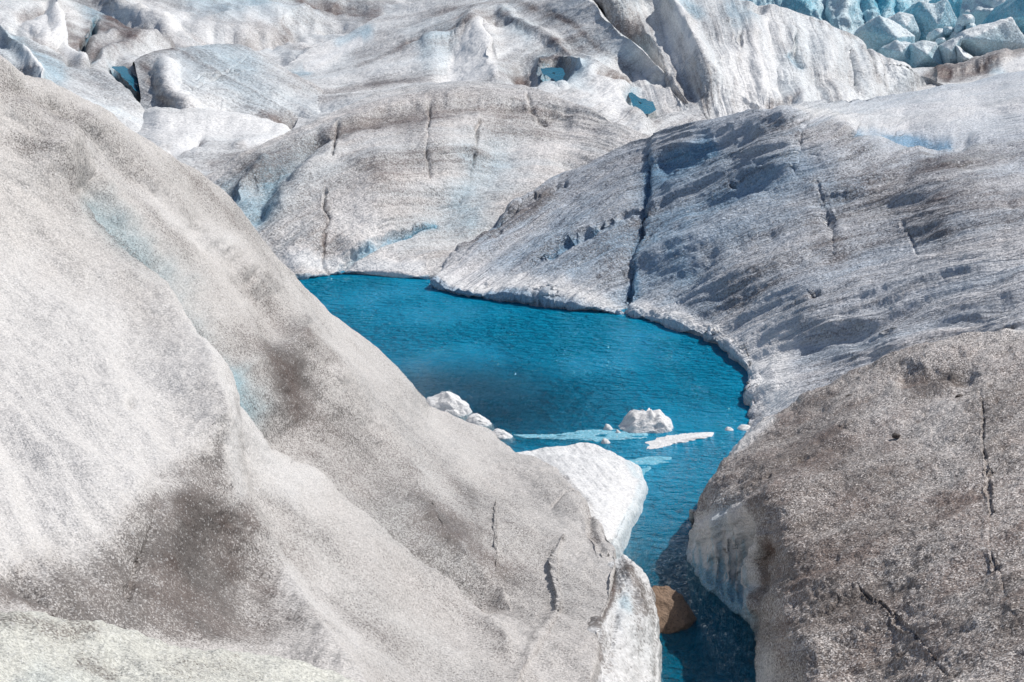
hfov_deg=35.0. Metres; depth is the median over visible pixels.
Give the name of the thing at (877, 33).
serac
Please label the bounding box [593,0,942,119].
hill
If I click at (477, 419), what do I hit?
ice chunk
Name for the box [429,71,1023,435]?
hill
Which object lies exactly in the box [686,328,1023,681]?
glacier slope
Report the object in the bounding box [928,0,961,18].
serac
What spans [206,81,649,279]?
hill
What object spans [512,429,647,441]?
ice floe
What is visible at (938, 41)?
ice block
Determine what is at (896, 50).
serac
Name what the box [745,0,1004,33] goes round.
icefall
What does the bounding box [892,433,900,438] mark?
stone
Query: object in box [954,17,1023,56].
serac
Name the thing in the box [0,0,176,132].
hill
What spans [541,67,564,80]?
meltwater pool
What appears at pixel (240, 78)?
hill
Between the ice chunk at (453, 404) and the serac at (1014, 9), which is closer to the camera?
the ice chunk at (453, 404)
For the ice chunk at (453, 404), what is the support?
on the water
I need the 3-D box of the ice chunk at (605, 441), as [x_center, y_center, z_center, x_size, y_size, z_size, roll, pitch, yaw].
[2.063,2.228,35.714,0.239,0.156,0.171,0,16,0]
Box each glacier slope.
[0,55,616,681]
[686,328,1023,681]
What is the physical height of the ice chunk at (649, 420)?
0.629 m
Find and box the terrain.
[138,106,290,175]
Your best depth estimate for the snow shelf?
32.22 m
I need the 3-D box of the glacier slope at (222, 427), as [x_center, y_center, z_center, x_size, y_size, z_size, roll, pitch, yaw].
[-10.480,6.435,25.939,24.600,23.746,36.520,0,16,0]
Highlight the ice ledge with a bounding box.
[0,611,355,681]
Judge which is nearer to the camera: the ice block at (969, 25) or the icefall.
the ice block at (969, 25)
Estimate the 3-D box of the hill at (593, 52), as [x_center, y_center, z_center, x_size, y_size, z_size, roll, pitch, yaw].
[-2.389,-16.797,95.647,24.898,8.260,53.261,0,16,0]
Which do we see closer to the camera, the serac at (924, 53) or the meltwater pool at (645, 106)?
the meltwater pool at (645, 106)
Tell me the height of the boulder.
1.234 m
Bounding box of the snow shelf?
[517,442,651,572]
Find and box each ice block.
[926,28,944,41]
[935,37,945,44]
[943,27,953,37]
[945,32,957,40]
[953,24,964,32]
[955,14,974,26]
[965,23,975,29]
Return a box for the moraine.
[912,48,1023,90]
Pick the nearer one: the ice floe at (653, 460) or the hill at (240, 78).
the ice floe at (653, 460)
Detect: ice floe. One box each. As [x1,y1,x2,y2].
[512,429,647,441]
[630,456,671,475]
[645,432,713,448]
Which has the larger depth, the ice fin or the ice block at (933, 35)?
the ice block at (933, 35)
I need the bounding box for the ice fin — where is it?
[587,555,663,681]
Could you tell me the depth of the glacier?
120.66 m
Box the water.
[299,271,754,681]
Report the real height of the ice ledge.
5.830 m
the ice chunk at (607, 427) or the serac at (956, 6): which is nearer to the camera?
the ice chunk at (607, 427)
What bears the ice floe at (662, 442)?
on the water
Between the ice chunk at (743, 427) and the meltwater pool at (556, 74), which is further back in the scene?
the meltwater pool at (556, 74)
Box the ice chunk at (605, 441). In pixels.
[601,438,609,443]
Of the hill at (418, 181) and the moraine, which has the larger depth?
the moraine
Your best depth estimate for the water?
41.70 m
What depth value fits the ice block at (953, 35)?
106.45 m
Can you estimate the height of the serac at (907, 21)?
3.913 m
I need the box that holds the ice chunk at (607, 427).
[603,424,612,429]
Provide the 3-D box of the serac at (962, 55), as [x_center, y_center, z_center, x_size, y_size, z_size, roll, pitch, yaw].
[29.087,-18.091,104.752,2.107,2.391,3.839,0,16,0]
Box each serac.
[853,15,914,51]
[877,40,910,63]
[888,12,920,41]
[904,0,956,40]
[909,40,943,67]
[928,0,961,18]
[938,36,962,63]
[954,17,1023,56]
[955,45,972,62]
[982,0,1023,34]
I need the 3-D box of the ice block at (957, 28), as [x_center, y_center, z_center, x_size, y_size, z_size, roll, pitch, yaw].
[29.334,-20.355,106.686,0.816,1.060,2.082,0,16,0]
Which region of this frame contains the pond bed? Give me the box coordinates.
[398,364,732,681]
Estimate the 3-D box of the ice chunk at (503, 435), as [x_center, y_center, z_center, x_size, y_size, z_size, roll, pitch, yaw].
[-0.243,2.116,36.063,0.632,0.268,0.387,0,16,0]
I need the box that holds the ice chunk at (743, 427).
[737,424,750,429]
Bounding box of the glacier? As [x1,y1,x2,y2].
[32,0,419,66]
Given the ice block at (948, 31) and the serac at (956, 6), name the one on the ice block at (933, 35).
the ice block at (948, 31)
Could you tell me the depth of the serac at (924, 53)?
104.02 m
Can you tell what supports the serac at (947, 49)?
on the moraine
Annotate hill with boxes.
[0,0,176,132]
[133,44,323,129]
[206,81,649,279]
[284,0,705,135]
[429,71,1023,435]
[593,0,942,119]
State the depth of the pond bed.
42.83 m
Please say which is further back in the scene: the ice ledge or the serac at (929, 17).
the serac at (929, 17)
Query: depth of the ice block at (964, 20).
105.47 m
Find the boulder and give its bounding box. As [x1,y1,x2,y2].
[651,585,696,650]
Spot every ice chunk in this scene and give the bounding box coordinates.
[426,391,472,420]
[466,413,494,430]
[493,428,514,443]
[601,438,609,443]
[603,424,612,429]
[618,408,672,433]
[737,424,750,429]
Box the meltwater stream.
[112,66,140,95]
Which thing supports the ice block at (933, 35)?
on the moraine
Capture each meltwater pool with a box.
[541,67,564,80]
[628,92,655,113]

